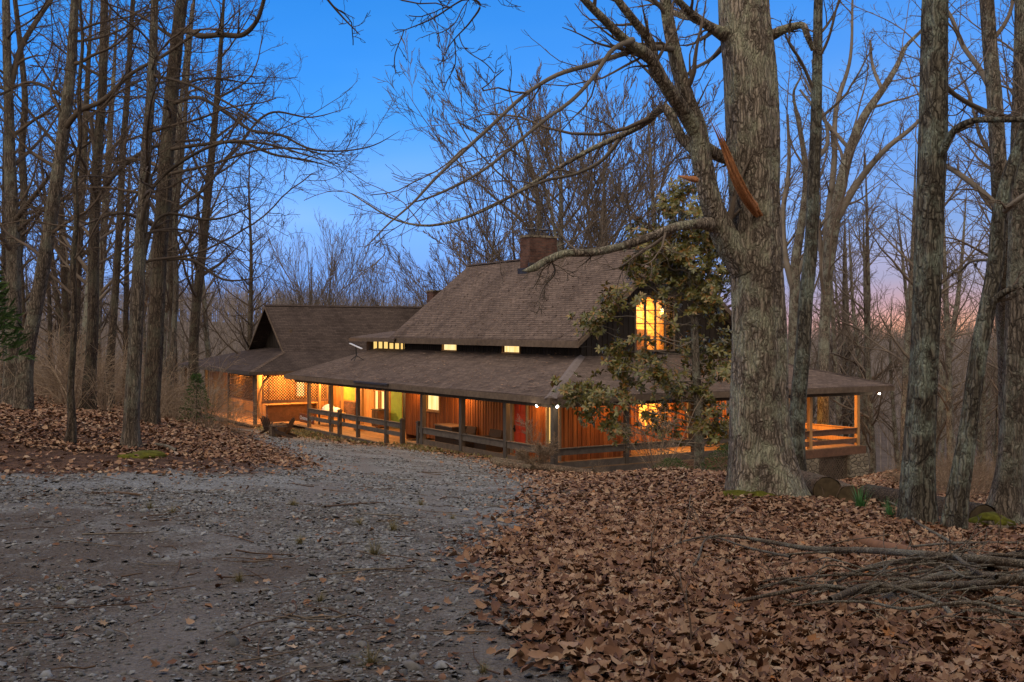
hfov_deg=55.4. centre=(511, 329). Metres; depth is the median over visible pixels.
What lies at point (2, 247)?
tree
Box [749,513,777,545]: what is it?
seedling
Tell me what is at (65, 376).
brush
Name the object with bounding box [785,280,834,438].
tree
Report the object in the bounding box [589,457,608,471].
weed
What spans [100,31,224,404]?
tree
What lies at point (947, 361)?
tree
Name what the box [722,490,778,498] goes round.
moss patch
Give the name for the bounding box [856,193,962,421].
tree
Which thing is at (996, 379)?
tree
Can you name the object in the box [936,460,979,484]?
brush
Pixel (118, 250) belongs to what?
tree
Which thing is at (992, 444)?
tree
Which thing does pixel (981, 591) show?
stick
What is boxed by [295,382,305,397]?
window
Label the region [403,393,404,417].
screen door
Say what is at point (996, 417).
tree
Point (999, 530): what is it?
seedling
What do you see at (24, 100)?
tree
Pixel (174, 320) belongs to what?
tree
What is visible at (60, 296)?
tree
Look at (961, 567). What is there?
stick
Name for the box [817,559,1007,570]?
stick
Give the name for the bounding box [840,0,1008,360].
tree
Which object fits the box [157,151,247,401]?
tree
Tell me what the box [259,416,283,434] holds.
adirondack chair
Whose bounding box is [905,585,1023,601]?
stick
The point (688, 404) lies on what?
glass door
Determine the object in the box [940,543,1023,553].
stick
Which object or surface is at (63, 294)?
tree
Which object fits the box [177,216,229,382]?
tree
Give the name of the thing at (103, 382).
brush
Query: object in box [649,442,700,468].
weed
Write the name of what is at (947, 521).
seedling
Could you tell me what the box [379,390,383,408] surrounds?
glass door
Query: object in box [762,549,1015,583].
stick
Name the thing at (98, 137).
tree
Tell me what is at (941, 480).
brush
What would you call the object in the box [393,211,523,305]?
tree
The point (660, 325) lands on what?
window
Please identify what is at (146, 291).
tree
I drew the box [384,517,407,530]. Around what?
grass tuft
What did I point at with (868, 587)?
stick
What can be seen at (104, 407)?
brush
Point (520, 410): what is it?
door
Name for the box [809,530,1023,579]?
stick
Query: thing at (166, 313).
tree
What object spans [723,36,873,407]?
tree
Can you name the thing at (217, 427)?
weed
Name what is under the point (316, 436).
verge grass
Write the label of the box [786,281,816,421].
tree
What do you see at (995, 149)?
tree
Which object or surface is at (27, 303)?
tree
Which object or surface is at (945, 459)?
brush
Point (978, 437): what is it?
tree
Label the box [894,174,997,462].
tree
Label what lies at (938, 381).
tree
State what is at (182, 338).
tree
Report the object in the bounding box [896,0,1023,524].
tree
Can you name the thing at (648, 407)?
window
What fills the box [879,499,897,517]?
daffodil leaves
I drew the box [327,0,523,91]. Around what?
tree
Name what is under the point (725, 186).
tree
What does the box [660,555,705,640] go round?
seedling
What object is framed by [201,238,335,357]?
tree
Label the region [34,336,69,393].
brush
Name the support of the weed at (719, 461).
on the ground at (22, 567)
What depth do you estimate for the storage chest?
52.92 m
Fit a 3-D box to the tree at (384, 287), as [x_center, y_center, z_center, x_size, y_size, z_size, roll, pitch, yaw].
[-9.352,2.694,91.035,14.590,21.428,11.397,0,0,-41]
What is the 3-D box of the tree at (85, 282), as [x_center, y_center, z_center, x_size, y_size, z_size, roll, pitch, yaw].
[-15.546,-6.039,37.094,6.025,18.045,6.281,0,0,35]
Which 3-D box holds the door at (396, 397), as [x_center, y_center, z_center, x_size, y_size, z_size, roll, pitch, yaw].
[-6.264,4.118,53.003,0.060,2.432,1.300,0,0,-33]
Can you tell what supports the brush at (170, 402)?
on the ground at (22, 567)
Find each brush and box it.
[0,316,121,404]
[0,326,145,404]
[0,329,174,410]
[0,333,80,394]
[1,305,144,407]
[1,333,65,400]
[34,330,120,402]
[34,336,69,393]
[34,340,118,398]
[35,323,104,401]
[40,338,123,399]
[45,324,180,403]
[75,346,219,416]
[79,355,124,400]
[99,352,144,404]
[99,358,207,415]
[102,351,223,416]
[104,347,229,417]
[105,346,191,403]
[116,369,212,415]
[141,356,226,420]
[160,352,242,429]
[160,356,213,417]
[162,368,223,419]
[164,347,271,422]
[202,395,255,427]
[205,385,267,425]
[875,458,900,484]
[881,448,950,492]
[882,453,900,481]
[936,440,996,501]
[936,443,996,488]
[936,446,977,474]
[936,460,950,492]
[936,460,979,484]
[945,459,994,493]
[972,452,995,489]
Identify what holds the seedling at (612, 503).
on the ground at (22, 567)
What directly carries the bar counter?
on the house
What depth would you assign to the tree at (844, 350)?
79.68 m
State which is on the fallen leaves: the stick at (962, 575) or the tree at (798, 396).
the stick at (962, 575)
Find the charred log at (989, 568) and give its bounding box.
[982,550,1023,570]
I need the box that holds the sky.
[0,0,1013,338]
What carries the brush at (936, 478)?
on the ground at (22, 567)
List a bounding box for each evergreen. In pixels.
[652,457,690,468]
[695,444,727,470]
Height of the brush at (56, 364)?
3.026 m
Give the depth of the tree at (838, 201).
46.81 m
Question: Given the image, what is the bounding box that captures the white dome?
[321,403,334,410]
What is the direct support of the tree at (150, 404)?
on the ground at (22, 567)
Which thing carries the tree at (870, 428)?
on the ground at (22, 567)
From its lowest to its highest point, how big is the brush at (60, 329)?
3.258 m
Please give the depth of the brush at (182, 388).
33.37 m
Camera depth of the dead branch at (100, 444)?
18.64 m
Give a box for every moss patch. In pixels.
[117,450,167,458]
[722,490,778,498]
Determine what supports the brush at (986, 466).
on the ground at (22, 567)
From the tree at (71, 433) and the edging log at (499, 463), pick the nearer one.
the tree at (71, 433)
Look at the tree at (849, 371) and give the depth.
82.41 m
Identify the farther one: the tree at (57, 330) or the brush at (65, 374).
the tree at (57, 330)
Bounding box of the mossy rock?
[968,512,1016,529]
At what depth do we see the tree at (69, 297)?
61.46 m
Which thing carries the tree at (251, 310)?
on the ground at (22, 567)
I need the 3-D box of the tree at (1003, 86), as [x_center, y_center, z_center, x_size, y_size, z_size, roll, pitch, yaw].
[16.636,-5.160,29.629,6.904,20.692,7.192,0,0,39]
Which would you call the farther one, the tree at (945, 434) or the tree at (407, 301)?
the tree at (407, 301)
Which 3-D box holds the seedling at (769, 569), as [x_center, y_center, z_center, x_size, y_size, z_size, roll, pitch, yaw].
[1.669,1.627,6.450,0.233,0.335,0.112,0,0,-25]
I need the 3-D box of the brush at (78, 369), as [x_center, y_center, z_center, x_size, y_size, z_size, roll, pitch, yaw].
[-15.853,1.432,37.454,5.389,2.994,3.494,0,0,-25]
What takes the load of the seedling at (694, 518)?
on the ground at (22, 567)
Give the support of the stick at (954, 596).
on the fallen leaves
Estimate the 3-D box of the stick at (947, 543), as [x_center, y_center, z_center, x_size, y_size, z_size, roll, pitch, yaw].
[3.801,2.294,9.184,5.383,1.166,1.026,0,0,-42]
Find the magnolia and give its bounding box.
[550,177,731,469]
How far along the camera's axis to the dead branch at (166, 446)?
19.35 m
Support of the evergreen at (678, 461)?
on the ground at (22, 567)
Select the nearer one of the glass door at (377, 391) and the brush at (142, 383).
the brush at (142, 383)
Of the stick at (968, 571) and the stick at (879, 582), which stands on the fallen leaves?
the stick at (968, 571)
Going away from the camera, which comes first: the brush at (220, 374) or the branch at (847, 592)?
the branch at (847, 592)
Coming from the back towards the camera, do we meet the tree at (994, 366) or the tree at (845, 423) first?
the tree at (845, 423)
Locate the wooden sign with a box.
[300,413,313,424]
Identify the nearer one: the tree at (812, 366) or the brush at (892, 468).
the brush at (892, 468)
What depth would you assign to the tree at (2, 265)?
46.41 m
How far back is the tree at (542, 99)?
63.51 m
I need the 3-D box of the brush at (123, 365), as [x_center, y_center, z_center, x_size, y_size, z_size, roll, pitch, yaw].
[-15.027,1.333,36.807,4.524,3.379,6.215,0,0,14]
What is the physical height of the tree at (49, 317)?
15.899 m
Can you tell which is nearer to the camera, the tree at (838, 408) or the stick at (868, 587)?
the stick at (868, 587)
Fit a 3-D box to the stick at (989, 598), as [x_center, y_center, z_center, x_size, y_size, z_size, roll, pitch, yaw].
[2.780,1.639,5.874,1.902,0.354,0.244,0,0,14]
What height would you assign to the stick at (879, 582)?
0.417 m
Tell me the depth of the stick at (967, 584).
6.07 m
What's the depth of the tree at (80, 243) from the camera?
45.26 m
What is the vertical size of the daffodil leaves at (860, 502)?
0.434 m
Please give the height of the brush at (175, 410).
2.321 m
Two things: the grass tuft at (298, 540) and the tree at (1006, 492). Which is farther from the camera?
the tree at (1006, 492)
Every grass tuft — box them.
[142,499,158,508]
[163,505,176,512]
[228,570,248,582]
[287,533,306,543]
[312,591,328,601]
[351,642,392,666]
[353,539,394,554]
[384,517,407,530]
[470,658,491,674]
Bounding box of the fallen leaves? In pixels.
[0,386,1023,681]
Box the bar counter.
[264,402,317,421]
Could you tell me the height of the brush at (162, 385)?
2.213 m
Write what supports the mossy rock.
on the ground at (22, 567)
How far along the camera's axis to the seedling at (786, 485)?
14.26 m
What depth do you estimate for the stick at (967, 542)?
8.40 m
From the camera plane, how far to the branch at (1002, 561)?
7.87 m
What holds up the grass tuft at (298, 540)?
on the ground at (22, 567)
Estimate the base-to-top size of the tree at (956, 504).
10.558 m
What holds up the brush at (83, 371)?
on the ground at (22, 567)
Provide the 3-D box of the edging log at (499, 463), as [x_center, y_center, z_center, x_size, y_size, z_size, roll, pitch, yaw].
[0.044,4.325,31.000,0.246,0.264,1.702,0,0,-45]
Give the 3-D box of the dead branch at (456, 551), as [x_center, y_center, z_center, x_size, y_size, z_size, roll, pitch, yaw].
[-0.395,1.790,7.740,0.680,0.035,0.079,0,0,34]
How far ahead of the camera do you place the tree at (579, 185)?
60.67 m
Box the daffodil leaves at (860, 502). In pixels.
[850,484,878,507]
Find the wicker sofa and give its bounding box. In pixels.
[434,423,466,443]
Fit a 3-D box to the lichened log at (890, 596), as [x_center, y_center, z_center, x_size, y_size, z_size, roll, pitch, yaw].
[2.386,1.723,6.094,0.124,0.143,0.906,0,0,5]
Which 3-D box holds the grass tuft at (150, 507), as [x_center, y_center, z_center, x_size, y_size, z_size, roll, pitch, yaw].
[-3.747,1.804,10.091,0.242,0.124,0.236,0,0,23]
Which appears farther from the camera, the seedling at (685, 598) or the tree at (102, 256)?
the tree at (102, 256)
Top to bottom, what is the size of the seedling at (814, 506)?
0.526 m
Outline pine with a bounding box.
[0,266,37,361]
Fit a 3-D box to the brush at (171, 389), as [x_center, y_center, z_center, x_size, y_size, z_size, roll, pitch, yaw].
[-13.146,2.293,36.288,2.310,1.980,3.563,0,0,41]
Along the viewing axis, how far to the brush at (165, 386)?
33.13 m
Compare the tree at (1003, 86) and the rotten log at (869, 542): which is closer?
the rotten log at (869, 542)
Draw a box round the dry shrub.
[608,390,713,468]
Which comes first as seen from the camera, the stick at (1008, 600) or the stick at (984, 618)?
the stick at (984, 618)
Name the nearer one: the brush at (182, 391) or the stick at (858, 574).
the stick at (858, 574)
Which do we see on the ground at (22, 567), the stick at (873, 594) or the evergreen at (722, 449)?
the evergreen at (722, 449)
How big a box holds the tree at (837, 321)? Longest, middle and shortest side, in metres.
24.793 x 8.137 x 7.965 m
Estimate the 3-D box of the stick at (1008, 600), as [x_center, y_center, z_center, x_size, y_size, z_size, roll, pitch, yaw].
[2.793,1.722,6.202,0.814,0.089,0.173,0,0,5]
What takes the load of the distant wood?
on the ground at (22, 567)
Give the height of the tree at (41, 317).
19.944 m
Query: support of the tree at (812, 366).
on the ground at (22, 567)
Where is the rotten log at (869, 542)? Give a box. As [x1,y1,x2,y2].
[852,535,937,561]
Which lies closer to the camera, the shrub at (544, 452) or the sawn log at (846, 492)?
the sawn log at (846, 492)
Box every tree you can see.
[0,0,143,404]
[0,0,160,367]
[0,0,165,444]
[0,0,179,397]
[0,0,207,409]
[0,0,247,410]
[0,50,37,283]
[0,52,83,331]
[0,63,90,306]
[0,110,66,360]
[1,98,85,339]
[16,0,211,396]
[16,0,307,415]
[23,52,105,365]
[23,231,56,382]
[23,250,56,364]
[24,156,86,376]
[25,0,412,424]
[27,140,128,354]
[28,0,173,388]
[28,188,133,365]
[30,75,134,381]
[35,279,105,371]
[55,102,153,332]
[64,0,227,407]
[69,108,159,386]
[87,0,368,448]
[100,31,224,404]
[103,0,244,375]
[115,252,168,379]
[128,0,255,397]
[142,244,214,384]
[148,0,302,417]
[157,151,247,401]
[166,306,210,387]
[166,316,202,387]
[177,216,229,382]
[177,324,230,419]
[179,147,311,353]
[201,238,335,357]
[233,193,355,320]
[234,211,395,330]
[236,200,384,334]
[285,236,387,305]
[290,0,823,499]
[325,246,436,305]
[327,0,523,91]
[335,249,436,305]
[369,167,549,305]
[373,9,699,290]
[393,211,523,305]
[394,236,478,305]
[408,38,680,272]
[446,96,673,275]
[495,61,722,299]
[513,115,690,344]
[518,44,837,344]
[565,90,839,307]
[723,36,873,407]
[771,0,879,471]
[780,0,1006,449]
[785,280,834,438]
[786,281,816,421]
[788,188,883,435]
[805,255,863,437]
[809,216,898,436]
[810,97,975,452]
[810,298,882,423]
[810,340,830,439]
[811,260,875,435]
[812,188,902,452]
[812,201,893,443]
[812,238,877,443]
[813,187,912,473]
[815,107,994,466]
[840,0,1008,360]
[845,271,903,468]
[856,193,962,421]
[877,297,977,440]
[884,203,971,450]
[886,113,990,462]
[888,313,957,442]
[890,0,1013,452]
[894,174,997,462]
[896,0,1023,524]
[896,116,997,397]
[901,0,1013,440]
[938,49,1023,529]
[938,271,997,471]
[938,311,969,466]
[944,337,996,468]
[946,0,1013,250]
[954,343,996,446]
[955,251,997,466]
[955,324,996,461]
[956,325,997,469]
[961,326,997,445]
[985,0,1023,524]
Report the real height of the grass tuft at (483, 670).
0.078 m
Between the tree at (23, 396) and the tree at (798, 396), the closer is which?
the tree at (798, 396)
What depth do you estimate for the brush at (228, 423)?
45.93 m
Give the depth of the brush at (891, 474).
23.74 m
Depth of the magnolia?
30.58 m
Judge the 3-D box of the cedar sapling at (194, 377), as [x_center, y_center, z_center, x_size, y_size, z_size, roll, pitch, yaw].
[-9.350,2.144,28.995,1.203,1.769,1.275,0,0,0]
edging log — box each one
[490,457,594,471]
[492,459,534,469]
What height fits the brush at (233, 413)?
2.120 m
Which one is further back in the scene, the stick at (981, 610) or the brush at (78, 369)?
the brush at (78, 369)
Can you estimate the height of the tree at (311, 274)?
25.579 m
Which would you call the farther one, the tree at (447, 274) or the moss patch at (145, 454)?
the tree at (447, 274)
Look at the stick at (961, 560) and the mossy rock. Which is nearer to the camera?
the stick at (961, 560)
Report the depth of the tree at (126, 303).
69.44 m
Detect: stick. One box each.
[725,505,1023,562]
[734,571,1023,602]
[756,545,1022,589]
[756,572,995,594]
[758,572,1023,592]
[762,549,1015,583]
[777,551,980,606]
[780,567,1017,606]
[782,557,1001,578]
[791,578,1023,631]
[798,598,1023,626]
[802,587,994,606]
[803,527,1023,582]
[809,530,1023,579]
[814,575,1023,608]
[815,554,1023,573]
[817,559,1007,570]
[837,559,1019,588]
[846,576,977,607]
[854,580,1023,593]
[875,580,989,594]
[887,563,1023,585]
[901,527,1000,579]
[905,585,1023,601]
[913,599,1016,615]
[915,571,1019,585]
[918,596,1021,607]
[922,564,999,574]
[925,533,973,562]
[931,515,981,561]
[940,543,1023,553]
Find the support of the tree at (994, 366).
on the ground at (22, 567)
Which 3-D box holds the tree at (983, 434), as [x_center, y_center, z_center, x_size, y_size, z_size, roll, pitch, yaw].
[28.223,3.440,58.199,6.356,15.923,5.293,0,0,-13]
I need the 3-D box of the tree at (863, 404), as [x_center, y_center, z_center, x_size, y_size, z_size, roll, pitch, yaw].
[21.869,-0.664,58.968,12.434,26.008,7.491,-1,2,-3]
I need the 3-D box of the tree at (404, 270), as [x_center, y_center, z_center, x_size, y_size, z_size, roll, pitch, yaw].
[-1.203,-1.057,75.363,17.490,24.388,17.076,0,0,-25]
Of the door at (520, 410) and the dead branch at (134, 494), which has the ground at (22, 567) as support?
the dead branch at (134, 494)
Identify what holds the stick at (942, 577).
on the ground at (22, 567)
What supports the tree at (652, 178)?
on the ground at (22, 567)
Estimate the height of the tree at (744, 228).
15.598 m
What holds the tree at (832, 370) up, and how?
on the ground at (22, 567)
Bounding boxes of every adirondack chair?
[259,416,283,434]
[270,417,297,437]
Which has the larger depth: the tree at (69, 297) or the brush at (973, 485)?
the tree at (69, 297)
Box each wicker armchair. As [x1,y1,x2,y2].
[451,426,476,447]
[474,429,502,451]
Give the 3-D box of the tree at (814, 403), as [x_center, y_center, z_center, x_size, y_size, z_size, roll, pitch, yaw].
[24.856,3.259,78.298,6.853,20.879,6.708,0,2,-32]
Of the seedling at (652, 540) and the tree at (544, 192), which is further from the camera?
the tree at (544, 192)
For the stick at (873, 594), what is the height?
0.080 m
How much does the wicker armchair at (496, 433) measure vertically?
0.860 m
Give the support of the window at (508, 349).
in the house
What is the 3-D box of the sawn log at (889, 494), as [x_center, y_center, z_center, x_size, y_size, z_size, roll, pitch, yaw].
[6.280,2.763,14.999,0.499,0.651,2.896,0,0,-12]
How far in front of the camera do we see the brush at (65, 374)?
30.15 m
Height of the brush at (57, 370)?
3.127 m
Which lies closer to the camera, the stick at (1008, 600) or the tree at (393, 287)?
the stick at (1008, 600)
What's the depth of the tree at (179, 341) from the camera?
80.50 m
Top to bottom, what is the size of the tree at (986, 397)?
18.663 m
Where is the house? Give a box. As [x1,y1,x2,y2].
[178,228,894,479]
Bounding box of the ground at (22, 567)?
[0,321,1019,681]
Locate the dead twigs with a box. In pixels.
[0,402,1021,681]
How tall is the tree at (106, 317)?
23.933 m
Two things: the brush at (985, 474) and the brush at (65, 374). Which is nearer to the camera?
the brush at (985, 474)
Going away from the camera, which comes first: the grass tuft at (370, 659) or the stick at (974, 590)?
the grass tuft at (370, 659)
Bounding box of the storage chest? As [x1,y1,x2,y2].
[371,409,383,426]
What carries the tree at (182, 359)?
on the ground at (22, 567)
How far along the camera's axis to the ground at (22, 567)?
7.21 m
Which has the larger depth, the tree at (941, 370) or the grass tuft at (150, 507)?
the tree at (941, 370)
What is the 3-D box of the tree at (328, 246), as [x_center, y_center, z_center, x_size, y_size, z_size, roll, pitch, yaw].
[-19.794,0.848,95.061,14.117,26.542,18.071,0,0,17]
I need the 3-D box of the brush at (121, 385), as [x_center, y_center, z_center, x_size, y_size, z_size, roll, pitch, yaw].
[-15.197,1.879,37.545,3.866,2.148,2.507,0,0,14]
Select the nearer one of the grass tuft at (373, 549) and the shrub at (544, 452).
the grass tuft at (373, 549)
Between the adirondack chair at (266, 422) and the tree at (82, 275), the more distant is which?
the tree at (82, 275)
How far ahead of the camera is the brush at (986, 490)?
22.14 m
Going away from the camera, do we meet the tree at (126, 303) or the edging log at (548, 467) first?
the edging log at (548, 467)
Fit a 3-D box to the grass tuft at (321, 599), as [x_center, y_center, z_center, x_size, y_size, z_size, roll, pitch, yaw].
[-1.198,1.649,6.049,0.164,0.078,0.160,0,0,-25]
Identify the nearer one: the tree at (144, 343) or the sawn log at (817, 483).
the sawn log at (817, 483)
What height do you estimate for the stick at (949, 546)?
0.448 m
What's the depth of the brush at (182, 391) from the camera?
36.27 m
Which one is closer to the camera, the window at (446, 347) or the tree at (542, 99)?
the window at (446, 347)
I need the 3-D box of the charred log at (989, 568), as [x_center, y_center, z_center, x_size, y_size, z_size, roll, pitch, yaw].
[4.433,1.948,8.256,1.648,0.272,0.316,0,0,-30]
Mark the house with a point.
(482, 351)
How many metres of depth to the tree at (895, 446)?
59.85 m
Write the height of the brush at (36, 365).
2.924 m
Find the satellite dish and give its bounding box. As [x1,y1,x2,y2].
[349,343,362,360]
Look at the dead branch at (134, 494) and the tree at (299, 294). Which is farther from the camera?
the tree at (299, 294)
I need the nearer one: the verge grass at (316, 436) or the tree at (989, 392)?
the verge grass at (316, 436)
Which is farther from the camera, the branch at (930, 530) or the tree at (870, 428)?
the tree at (870, 428)
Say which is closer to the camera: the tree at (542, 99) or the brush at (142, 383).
the brush at (142, 383)
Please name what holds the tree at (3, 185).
on the ground at (22, 567)
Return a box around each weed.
[197,408,229,429]
[230,416,260,435]
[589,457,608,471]
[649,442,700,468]
[692,443,727,470]
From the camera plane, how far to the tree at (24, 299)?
59.92 m
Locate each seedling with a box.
[604,492,619,514]
[649,514,658,573]
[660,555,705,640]
[689,503,702,533]
[733,489,750,512]
[745,550,782,582]
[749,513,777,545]
[781,470,791,501]
[809,489,826,522]
[941,500,954,549]
[996,510,1000,551]
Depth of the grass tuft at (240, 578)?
6.69 m
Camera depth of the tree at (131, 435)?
18.89 m
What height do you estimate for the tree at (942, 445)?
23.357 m
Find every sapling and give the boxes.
[174,373,215,425]
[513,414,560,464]
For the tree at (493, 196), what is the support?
on the ground at (22, 567)
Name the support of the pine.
on the ground at (22, 567)
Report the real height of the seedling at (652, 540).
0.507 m
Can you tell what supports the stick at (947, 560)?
on the ground at (22, 567)
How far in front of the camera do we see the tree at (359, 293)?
86.07 m
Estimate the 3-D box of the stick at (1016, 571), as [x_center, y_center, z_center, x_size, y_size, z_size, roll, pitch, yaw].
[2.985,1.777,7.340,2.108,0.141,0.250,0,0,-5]
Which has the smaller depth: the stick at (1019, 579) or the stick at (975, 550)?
the stick at (1019, 579)
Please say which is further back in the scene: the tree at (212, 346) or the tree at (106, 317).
the tree at (212, 346)
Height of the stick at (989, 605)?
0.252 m
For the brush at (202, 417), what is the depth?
28.84 m
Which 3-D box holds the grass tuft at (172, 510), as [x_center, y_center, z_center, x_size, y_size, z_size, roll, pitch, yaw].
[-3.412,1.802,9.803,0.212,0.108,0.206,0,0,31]
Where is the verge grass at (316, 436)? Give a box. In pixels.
[254,425,506,458]
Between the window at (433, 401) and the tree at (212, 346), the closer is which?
the window at (433, 401)
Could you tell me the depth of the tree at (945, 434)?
63.47 m
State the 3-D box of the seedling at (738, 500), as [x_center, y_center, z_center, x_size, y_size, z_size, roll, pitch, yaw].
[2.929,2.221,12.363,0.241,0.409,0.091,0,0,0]
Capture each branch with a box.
[74,440,112,449]
[114,491,142,495]
[154,443,176,450]
[430,550,492,560]
[654,494,790,557]
[687,501,1023,570]
[827,579,963,640]
[886,500,973,553]
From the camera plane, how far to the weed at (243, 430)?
30.94 m
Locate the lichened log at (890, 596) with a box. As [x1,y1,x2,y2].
[875,592,918,615]
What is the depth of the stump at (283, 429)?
47.39 m
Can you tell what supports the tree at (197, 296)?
on the ground at (22, 567)
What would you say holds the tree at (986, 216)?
on the ground at (22, 567)
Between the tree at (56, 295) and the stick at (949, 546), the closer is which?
the stick at (949, 546)
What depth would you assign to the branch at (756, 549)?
8.69 m
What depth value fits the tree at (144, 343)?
74.92 m
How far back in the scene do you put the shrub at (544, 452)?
31.40 m
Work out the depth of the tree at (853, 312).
74.66 m
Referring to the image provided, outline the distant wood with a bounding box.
[0,275,997,469]
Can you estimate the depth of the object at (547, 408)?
36.96 m
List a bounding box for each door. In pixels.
[373,390,378,408]
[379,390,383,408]
[391,392,401,427]
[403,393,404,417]
[513,404,525,442]
[687,402,708,438]
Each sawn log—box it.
[801,470,840,499]
[835,479,859,501]
[858,484,995,518]
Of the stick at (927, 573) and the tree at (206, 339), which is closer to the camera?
the stick at (927, 573)
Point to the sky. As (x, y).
(311, 27)
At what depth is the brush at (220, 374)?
40.42 m
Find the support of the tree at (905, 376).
on the ground at (22, 567)
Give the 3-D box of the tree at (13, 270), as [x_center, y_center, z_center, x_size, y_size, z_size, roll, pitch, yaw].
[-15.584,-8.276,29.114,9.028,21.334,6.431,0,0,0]
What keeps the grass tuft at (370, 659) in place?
on the ground at (22, 567)
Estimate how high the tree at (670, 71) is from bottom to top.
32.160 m
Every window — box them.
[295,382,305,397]
[371,342,405,348]
[426,395,439,412]
[441,344,456,351]
[501,346,520,353]
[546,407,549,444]
[634,295,674,351]
[637,403,670,428]
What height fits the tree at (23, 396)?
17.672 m
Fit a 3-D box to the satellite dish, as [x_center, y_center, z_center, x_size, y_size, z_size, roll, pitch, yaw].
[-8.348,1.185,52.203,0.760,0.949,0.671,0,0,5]
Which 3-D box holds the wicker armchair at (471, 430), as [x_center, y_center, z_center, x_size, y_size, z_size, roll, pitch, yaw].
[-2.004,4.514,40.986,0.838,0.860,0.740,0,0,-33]
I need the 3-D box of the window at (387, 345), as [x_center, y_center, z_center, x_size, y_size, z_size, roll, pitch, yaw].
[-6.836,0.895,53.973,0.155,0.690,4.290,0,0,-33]
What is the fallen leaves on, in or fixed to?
on the ground at (22, 567)
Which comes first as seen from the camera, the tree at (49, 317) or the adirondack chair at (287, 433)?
the adirondack chair at (287, 433)
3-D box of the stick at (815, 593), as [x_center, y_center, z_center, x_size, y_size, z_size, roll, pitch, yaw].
[2.258,1.688,6.389,1.983,0.172,0.533,0,0,-10]
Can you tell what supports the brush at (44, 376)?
on the ground at (22, 567)

